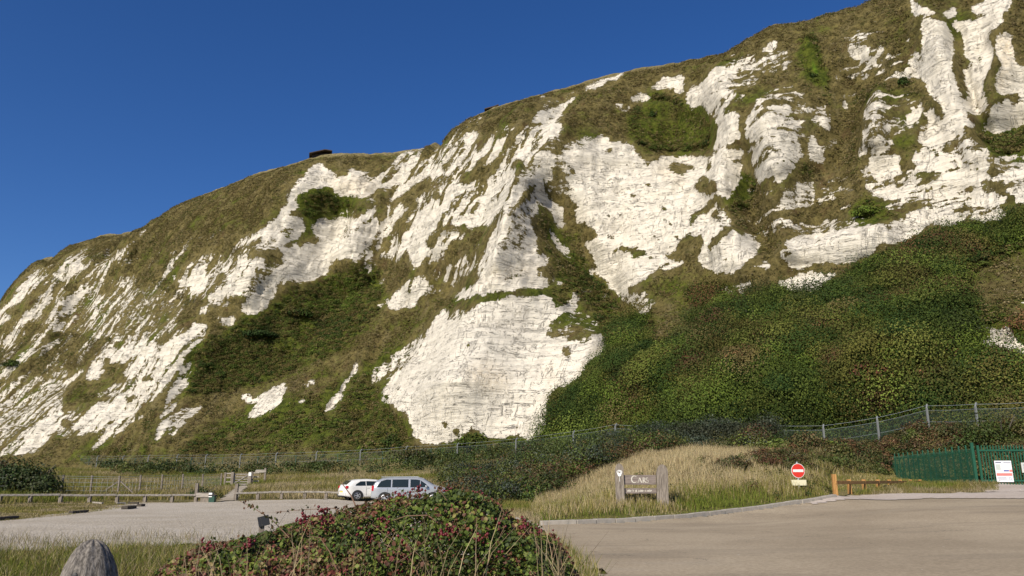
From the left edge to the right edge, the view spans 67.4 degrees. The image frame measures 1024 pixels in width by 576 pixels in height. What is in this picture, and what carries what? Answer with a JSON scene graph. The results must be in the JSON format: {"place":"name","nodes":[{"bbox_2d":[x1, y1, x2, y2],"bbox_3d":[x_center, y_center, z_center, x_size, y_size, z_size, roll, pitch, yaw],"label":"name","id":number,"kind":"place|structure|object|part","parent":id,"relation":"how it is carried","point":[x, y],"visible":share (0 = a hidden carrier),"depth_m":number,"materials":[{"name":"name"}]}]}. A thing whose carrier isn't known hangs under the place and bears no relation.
{"place":"outdoors","nodes":[
{"label":"outdoors","id":0,"kind":"place"},
{"bbox_2d":[0,500,189,520],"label":"dry grass","id":1,"kind":"structure","parent":0,"point":[44,511],"depth_m":37.44,"materials":[{"name":"green plant"}]},
{"bbox_2d":[0,536,359,575],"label":"foreground grass","id":2,"kind":"structure","parent":0,"point":[131,558],"depth_m":12.38,"materials":[{"name":"green plant"}]},
{"bbox_2d":[0,466,443,503],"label":"bank grass","id":3,"kind":"structure","parent":0,"point":[303,482],"depth_m":64.10,"materials":[{"name":"green plant"}]},
{"bbox_2d":[0,0,868,299],"label":"sky","id":4,"kind":"structure","parent":0,"point":[115,115],"materials":[{"name":"blue"}]},
{"bbox_2d":[0,0,1023,467],"bbox_3d":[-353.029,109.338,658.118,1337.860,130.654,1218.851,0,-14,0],"label":"cliff","id":5,"kind":"structure","parent":0,"point":[504,346],"depth_m":151.21,"materials":[{"name":"white stone"}]},
{"bbox_2d":[0,359,20,366],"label":"shrub","id":6,"kind":"object","parent":5,"relation":"on","point":[11,363],"visible":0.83,"depth_m":251.34,"materials":[{"name":"green plant"}]},
{"bbox_2d":[238,329,280,338],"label":"windswept thicket","id":7,"kind":"object","parent":5,"relation":"on","point":[261,333],"visible":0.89,"depth_m":184.60,"materials":[{"name":"green plant"}]},
{"bbox_2d":[280,306,315,317],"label":"windswept thicket","id":8,"kind":"object","parent":5,"relation":"on","point":[297,312],"visible":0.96,"depth_m":190.63,"materials":[{"name":"green plant"}]},
{"bbox_2d":[309,149,331,157],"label":"clifftop shelter","id":9,"kind":"object","parent":5,"relation":"on","point":[318,153],"visible":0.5,"depth_m":250.03,"materials":[{"name":"black"}]},
{"bbox_2d":[379,433,396,449],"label":"bush","id":10,"kind":"object","parent":5,"relation":"on","point":[388,439],"visible":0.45,"depth_m":124.11,"materials":[{"name":"green plant"}]},
{"bbox_2d":[449,432,489,451],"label":"bush","id":11,"kind":"object","parent":5,"relation":"on","point":[471,439],"visible":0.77,"depth_m":108.06,"materials":[{"name":"green plant"}]},
{"bbox_2d":[484,104,498,110],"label":"clifftop shelter","id":12,"kind":"object","parent":5,"relation":"on","point":[487,108],"visible":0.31,"depth_m":222.04,"materials":[{"name":"brown"}]},
{"bbox_2d":[500,437,517,448],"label":"bush","id":13,"kind":"object","parent":5,"relation":"on","point":[509,444],"visible":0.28,"depth_m":106.30,"materials":[{"name":"green plant"}]},
{"bbox_2d":[0,0,1023,465],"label":"turf tussocks","id":14,"kind":"object","parent":5,"relation":"on","point":[282,178],"visible":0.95,"depth_m":168.66,"materials":[{"name":"green plant"}]},
{"bbox_2d":[76,32,1023,458],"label":"scrub","id":15,"kind":"object","parent":5,"relation":"on","point":[352,302],"visible":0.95,"depth_m":174.53,"materials":[{"name":"green plant"}]},
{"bbox_2d":[648,111,656,116],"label":"shrub","id":16,"kind":"object","parent":5,"relation":"on","point":[651,113],"visible":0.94,"depth_m":175.64,"materials":[{"name":"green plant"}]},
{"bbox_2d":[524,202,1023,444],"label":"bushes","id":17,"kind":"object","parent":5,"relation":"on","point":[708,311],"visible":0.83,"depth_m":88.28,"materials":[{"name":"green plant"}]},
{"bbox_2d":[849,205,880,217],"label":"shrub","id":18,"kind":"object","parent":5,"relation":"on","point":[861,211],"visible":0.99,"depth_m":114.50,"materials":[{"name":"green plant"}]},
{"bbox_2d":[843,354,893,380],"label":"shrub","id":19,"kind":"object","parent":5,"relation":"on","point":[865,366],"visible":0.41,"depth_m":75.76,"materials":[{"name":"green plant"}]},
{"bbox_2d":[897,76,910,86],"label":"shrub","id":20,"kind":"object","parent":5,"relation":"on","point":[903,79],"visible":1,"depth_m":130.06,"materials":[{"name":"green plant"}]},
{"bbox_2d":[913,350,944,375],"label":"shrub","id":21,"kind":"object","parent":5,"relation":"on","point":[923,371],"visible":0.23,"depth_m":74.69,"materials":[{"name":"green plant"}]},
{"bbox_2d":[926,329,962,358],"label":"shrub","id":22,"kind":"object","parent":5,"relation":"on","point":[947,343],"visible":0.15,"depth_m":75.91,"materials":[{"name":"green plant"}]},
{"bbox_2d":[0,429,1023,575],"bbox_3d":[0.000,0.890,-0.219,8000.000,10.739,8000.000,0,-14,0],"label":"ground","id":23,"kind":"structure","parent":0,"point":[891,471],"depth_m":46.13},
{"bbox_2d":[0,457,14,487],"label":"bush","id":24,"kind":"object","parent":23,"relation":"on","point":[1,463],"visible":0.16,"depth_m":50.74,"materials":[{"name":"green plant"}]},
{"bbox_2d":[0,455,66,496],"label":"bush","id":25,"kind":"object","parent":23,"relation":"on","point":[42,481],"visible":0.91,"depth_m":46.64,"materials":[{"name":"green plant"}]},
{"bbox_2d":[60,539,118,575],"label":"boulder","id":26,"kind":"object","parent":23,"relation":"on","point":[93,557],"visible":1,"depth_m":3.80,"materials":[{"name":"grey stone"}]},
{"bbox_2d":[0,494,197,502],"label":"timber rail","id":27,"kind":"object","parent":23,"relation":"on","point":[89,498],"visible":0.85,"depth_m":43.18,"materials":[{"name":"brown wood"}]},
{"bbox_2d":[1,473,222,492],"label":"stock fence","id":28,"kind":"object","parent":23,"relation":"on","point":[119,481],"visible":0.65,"depth_m":49.54,"materials":[{"name":"brown wood"}]},
{"bbox_2d":[92,458,139,467],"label":"bush","id":29,"kind":"object","parent":23,"relation":"on","point":[102,462],"visible":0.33,"depth_m":108.97,"materials":[{"name":"green plant"}]},
{"bbox_2d":[156,461,194,470],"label":"bush","id":30,"kind":"object","parent":23,"relation":"on","point":[162,468],"visible":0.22,"depth_m":99.47,"materials":[{"name":"green plant"}]},
{"bbox_2d":[195,483,198,501],"bbox_3d":[-18.889,12.343,45.971,0.180,1.250,0.180,0,-14,0],"label":"timber post","id":31,"kind":"object","parent":23,"relation":"on","point":[196,487],"visible":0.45,"depth_m":45.99,"materials":[{"name":"brown wood"}]},
{"bbox_2d":[186,486,223,498],"bbox_3d":[-19.395,13.044,48.641,2.534,1.151,1.790,10,-17,-36],"label":"bush","id":32,"kind":"object","parent":23,"relation":"on","point":[201,490],"visible":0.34,"depth_m":48.36,"materials":[{"name":"green plant"}]},
{"bbox_2d":[224,472,230,484],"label":"rail panel","id":33,"kind":"object","parent":23,"relation":"on","point":[225,477],"visible":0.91,"depth_m":66.13,"materials":[{"name":"brown wood"}]},
{"bbox_2d":[216,485,246,500],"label":"footpath","id":34,"kind":"structure","parent":23,"relation":"on","point":[230,495],"depth_m":50.54,"materials":[{"name":"beige gravel"}]},
{"bbox_2d":[235,484,238,499],"bbox_3d":[-16.971,12.649,47.289,0.180,1.180,0.180,0,-14,0],"label":"timber post","id":35,"kind":"object","parent":23,"relation":"on","point":[236,487],"visible":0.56,"depth_m":47.28,"materials":[{"name":"brown wood"}]},
{"bbox_2d":[230,472,251,484],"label":"field gate","id":36,"kind":"structure","parent":23,"relation":"on","point":[248,475],"depth_m":66.08,"materials":[{"name":"brown wood"}]},
{"bbox_2d":[251,472,259,483],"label":"rail panel","id":37,"kind":"object","parent":23,"relation":"on","point":[254,476],"visible":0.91,"depth_m":66.82,"materials":[{"name":"brown wood"}]},
{"bbox_2d":[255,468,266,480],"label":"finger post","id":38,"kind":"object","parent":23,"relation":"on","point":[264,471],"visible":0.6,"depth_m":72.29,"materials":[{"name":"brown wood"}]},
{"bbox_2d":[257,515,269,532],"bbox_3d":[-2.548,2.929,7.757,0.130,1.228,0.055,2,-14,-8],"label":"sign","id":39,"kind":"object","parent":23,"relation":"on","point":[263,521],"visible":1,"depth_m":7.86,"materials":[{"name":"metal"}]},
{"bbox_2d":[0,499,564,555],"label":"car park","id":40,"kind":"structure","parent":23,"relation":"on","point":[226,517],"depth_m":24.91,"materials":[{"name":"beige gravel"}]},
{"bbox_2d":[0,516,18,520],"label":"old timber","id":41,"kind":"object","parent":40,"relation":"on","point":[8,517],"visible":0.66,"depth_m":26.40,"materials":[{"name":"brown wood"}]},
{"bbox_2d":[69,510,88,513],"bbox_3d":[-18.404,9.519,32.634,0.180,0.134,1.395,1,-14,-3],"label":"old timber","id":42,"kind":"object","parent":40,"relation":"on","point":[79,511],"visible":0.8,"depth_m":32.59,"materials":[{"name":"wood"}]},
{"bbox_2d":[0,524,256,548],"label":"sparse grass","id":43,"kind":"structure","parent":40,"relation":"on","point":[64,540],"depth_m":16.59,"materials":[{"name":"green plant"}]},
{"bbox_2d":[121,505,136,508],"bbox_3d":[-18.525,10.639,37.151,0.300,0.213,1.321,2,-14,-8],"label":"old timber","id":44,"kind":"object","parent":40,"relation":"on","point":[129,507],"visible":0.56,"depth_m":36.91,"materials":[{"name":"wood"}]},
{"bbox_2d":[196,493,213,501],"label":"timber block","id":45,"kind":"structure","parent":40,"relation":"on","point":[205,497],"depth_m":44.91,"materials":[{"name":"brown wood"}]},
{"bbox_2d":[208,493,216,501],"bbox_3d":[-17.453,12.243,44.795,0.400,0.584,0.360,0,-14,0],"label":"waste bin","id":46,"kind":"object","parent":40,"relation":"on","point":[212,498],"visible":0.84,"depth_m":44.65,"materials":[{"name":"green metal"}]},
{"bbox_2d":[337,479,376,499],"bbox_3d":[-8.970,12.903,49.260,4.118,1.297,2.013,8,-16,-30],"label":"hatchback","id":47,"kind":"object","parent":40,"relation":"on","point":[358,489],"visible":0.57,"depth_m":48.09,"materials":[{"name":"white paint"}]},
{"bbox_3d":[-9.498,12.251,48.147,0.668,0.273,0.120,8,-16,-30],"label":"side window","id":48,"kind":"part","parent":47,"relation":"part of","materials":[{"name":"black glass"}]},
{"bbox_3d":[-8.615,12.374,48.666,1.292,0.282,0.121,8,-16,-30],"label":"side window","id":49,"kind":"part","parent":47,"relation":"part of","materials":[{"name":"black glass"}]},
{"bbox_2d":[371,476,444,499],"bbox_3d":[-6.407,12.696,48.428,4.782,1.586,2.152,1,-14,-6],"label":"people carrier","id":50,"kind":"object","parent":40,"relation":"on","point":[386,485],"visible":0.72,"depth_m":47.61,"materials":[{"name":"silver metal"}]},
{"bbox_2d":[377,480,390,486],"bbox_3d":[-7.938,12.103,47.575,0.877,0.462,0.178,1,-14,-6],"label":"side window","id":51,"kind":"structure","parent":50,"relation":"in","point":[385,483],"depth_m":47.55,"materials":[{"name":"black glass"}]},
{"bbox_2d":[392,479,408,486],"bbox_3d":[-6.934,12.124,47.680,0.996,0.472,0.181,1,-14,-6],"label":"side window","id":52,"kind":"structure","parent":50,"relation":"in","point":[396,482],"depth_m":47.68,"materials":[{"name":"black glass"}]},
{"bbox_2d":[410,479,419,486],"bbox_3d":[-6.023,12.147,47.773,0.590,0.472,0.181,1,-14,-6],"label":"side window","id":53,"kind":"structure","parent":50,"relation":"in","point":[413,482],"depth_m":47.77,"materials":[{"name":"black glass"}]},
{"bbox_2d":[233,491,348,499],"bbox_3d":[-13.678,13.015,47.879,6.962,0.719,0.319,4,-14,-15],"label":"timber rail","id":54,"kind":"object","parent":23,"relation":"on","point":[282,493],"visible":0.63,"depth_m":47.76,"materials":[{"name":"brown wood"}]},
{"bbox_2d":[103,442,524,475],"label":"thicket","id":55,"kind":"object","parent":23,"relation":"on","point":[477,454],"visible":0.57,"depth_m":89.70,"materials":[{"name":"green plant"}]},
{"bbox_2d":[297,460,337,468],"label":"bush","id":56,"kind":"object","parent":23,"relation":"on","point":[311,463],"visible":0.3,"depth_m":101.46,"materials":[{"name":"green plant"}]},
{"bbox_2d":[147,481,616,575],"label":"bramble bush","id":57,"kind":"object","parent":23,"relation":"on","point":[474,531],"visible":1,"depth_m":5.53,"materials":[{"name":"green plant"}]},
{"bbox_2d":[376,446,446,466],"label":"bush","id":58,"kind":"object","parent":23,"relation":"on","point":[410,453],"visible":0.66,"depth_m":94.81,"materials":[{"name":"green plant"}]},
{"bbox_2d":[485,497,542,523],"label":"bank grass","id":59,"kind":"structure","parent":23,"relation":"on","point":[519,507],"depth_m":31.89,"materials":[{"name":"plant"}]},
{"bbox_2d":[81,402,1023,468],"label":"chain link fence","id":60,"kind":"object","parent":23,"relation":"on","point":[927,417],"visible":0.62,"depth_m":92.13,"materials":[{"name":"metal"}]},
{"bbox_2d":[497,528,610,575],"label":"verge grass","id":61,"kind":"structure","parent":23,"relation":"on","point":[579,559],"depth_m":12.75,"materials":[{"name":"green plant"}]},
{"bbox_2d":[560,434,597,447],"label":"bush","id":62,"kind":"object","parent":23,"relation":"on","point":[578,440],"visible":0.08,"depth_m":65.54,"materials":[{"name":"green plant"}]},
{"bbox_2d":[592,428,627,439],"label":"bush","id":63,"kind":"object","parent":23,"relation":"on","point":[612,432],"visible":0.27,"depth_m":70.08,"materials":[{"name":"green plant"}]},
{"bbox_2d":[429,423,791,502],"bbox_3d":[6.060,12.493,55.274,26.193,5.550,27.736,0,-14,0],"label":"thicket","id":64,"kind":"object","parent":23,"relation":"on","point":[531,468],"visible":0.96,"depth_m":53.07,"materials":[{"name":"green plant"}]},
{"bbox_2d":[615,463,668,506],"bbox_3d":[5.245,8.055,31.040,2.116,1.884,0.299,-2,-14,7],"label":"wooden sign","id":65,"kind":"object","parent":23,"relation":"on","point":[659,479],"visible":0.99,"depth_m":31.01,"materials":[{"name":"brown wood"}]},
{"bbox_2d":[540,494,836,525],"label":"kerb","id":66,"kind":"structure","parent":23,"relation":"on","point":[663,517],"depth_m":28.74,"materials":[{"name":"concrete"}]},
{"bbox_2d":[624,408,789,443],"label":"thicket","id":67,"kind":"object","parent":23,"relation":"on","point":[710,426],"visible":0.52,"depth_m":67.78,"materials":[{"name":"green plant"}]},
{"bbox_2d":[582,452,832,504],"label":"weeds","id":68,"kind":"object","parent":23,"relation":"on","point":[780,470],"visible":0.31,"depth_m":39.07,"materials":[{"name":"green plant"}]},
{"bbox_2d":[710,453,754,469],"bbox_3d":[11.858,9.501,41.291,2.723,1.188,2.075,0,-14,0],"label":"bush","id":69,"kind":"object","parent":23,"relation":"on","point":[738,462],"visible":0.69,"depth_m":40.89,"materials":[{"name":"green plant"}]},
{"bbox_2d":[528,440,964,524],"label":"tall grass","id":70,"kind":"structure","parent":23,"relation":"on","point":[571,499],"depth_m":36.69,"materials":[{"name":"beige plant"}]},
{"bbox_2d":[741,445,813,465],"bbox_3d":[15.105,9.794,44.265,4.939,1.481,2.335,0,-14,0],"label":"bush","id":71,"kind":"object","parent":23,"relation":"on","point":[775,454],"visible":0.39,"depth_m":44.26,"materials":[{"name":"green plant"}]},
{"bbox_2d":[791,462,806,485],"bbox_3d":[13.097,8.779,35.113,0.700,1.627,0.098,1,-14,-6],"label":"no entry sign","id":72,"kind":"object","parent":23,"relation":"on","point":[797,470],"visible":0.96,"depth_m":35.14,"materials":[{"name":"metal"}]},
{"bbox_2d":[753,445,887,474],"bbox_3d":[21.029,11.399,51.425,7.151,2.338,23.886,-9,-17,33],"label":"thicket","id":73,"kind":"object","parent":23,"relation":"on","point":[836,459],"visible":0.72,"depth_m":45.04,"materials":[{"name":"green plant"}]},
{"bbox_2d":[831,474,921,494],"bbox_3d":[21.287,11.330,43.740,0.292,1.360,20.695,-10,-17,36],"label":"knee rail","id":74,"kind":"object","parent":23,"relation":"on","point":[849,482],"visible":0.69,"depth_m":38.29,"materials":[{"name":"brown wood"}]},
{"bbox_2d":[869,426,903,442],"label":"bush","id":75,"kind":"object","parent":23,"relation":"on","point":[883,433],"visible":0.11,"depth_m":70.04,"materials":[{"name":"green plant"}]},
{"bbox_2d":[784,414,1023,474],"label":"thicket","id":76,"kind":"object","parent":23,"relation":"on","point":[873,452],"visible":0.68,"depth_m":64.04,"materials":[{"name":"green plant"}]},
{"bbox_2d":[901,427,925,441],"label":"bush","id":77,"kind":"object","parent":23,"relation":"on","point":[909,432],"visible":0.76,"depth_m":66.24,"materials":[{"name":"green plant"}]},
{"bbox_2d":[806,491,1023,503],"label":"gravel verge","id":78,"kind":"structure","parent":23,"relation":"on","point":[1008,494],"depth_m":34.95,"materials":[{"name":"beige gravel"}]},
{"bbox_2d":[890,445,978,482],"bbox_3d":[30.220,13.083,55.990,0.140,2.572,18.868,-3,-14,11],"label":"palisade fence","id":79,"kind":"object","parent":23,"relation":"on","point":[967,462],"visible":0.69,"depth_m":53.80,"materials":[{"name":"green metal"}]},
{"bbox_2d":[895,435,1023,479],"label":"thicket","id":80,"kind":"object","parent":23,"relation":"on","point":[956,458],"visible":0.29,"depth_m":58.41,"materials":[{"name":"green plant"}]},
{"bbox_2d":[969,443,977,482],"bbox_3d":[28.338,11.001,47.034,0.160,3.000,0.160,-1,-14,5],"label":"gate post","id":81,"kind":"object","parent":23,"relation":"on","point":[973,461],"visible":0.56,"depth_m":47.05,"materials":[{"name":"green metal"}]},
{"bbox_2d":[948,409,1023,449],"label":"bush","id":82,"kind":"object","parent":23,"relation":"on","point":[993,434],"visible":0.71,"depth_m":61.44,"materials":[{"name":"green plant"}]},
{"bbox_2d":[542,498,1023,575],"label":"road","id":83,"kind":"structure","parent":0,"point":[932,537],"depth_m":17.74,"materials":[{"name":"beige asphalt"}]},
{"bbox_2d":[852,479,999,494],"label":"rough grass","id":84,"kind":"structure","parent":0,"point":[928,488],"depth_m":43.71,"materials":[{"name":"green plant"}]},
{"bbox_2d":[984,483,1023,491],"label":"gravel track","id":85,"kind":"structure","parent":0,"point":[1003,487],"depth_m":42.97,"materials":[{"name":"beige gravel"}]},
{"bbox_2d":[976,445,1023,484],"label":"palisade gate","id":86,"kind":"structure","parent":85,"relation":"on","point":[980,464],"depth_m":47.03,"materials":[{"name":"green metal"}]},
{"bbox_2d":[994,461,1013,481],"bbox_3d":[29.966,11.164,46.777,0.980,1.260,0.016,-1,-14,5],"label":"notice board","id":87,"kind":"object","parent":86,"relation":"attached to","point":[1003,471],"visible":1,"depth_m":46.77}
]}

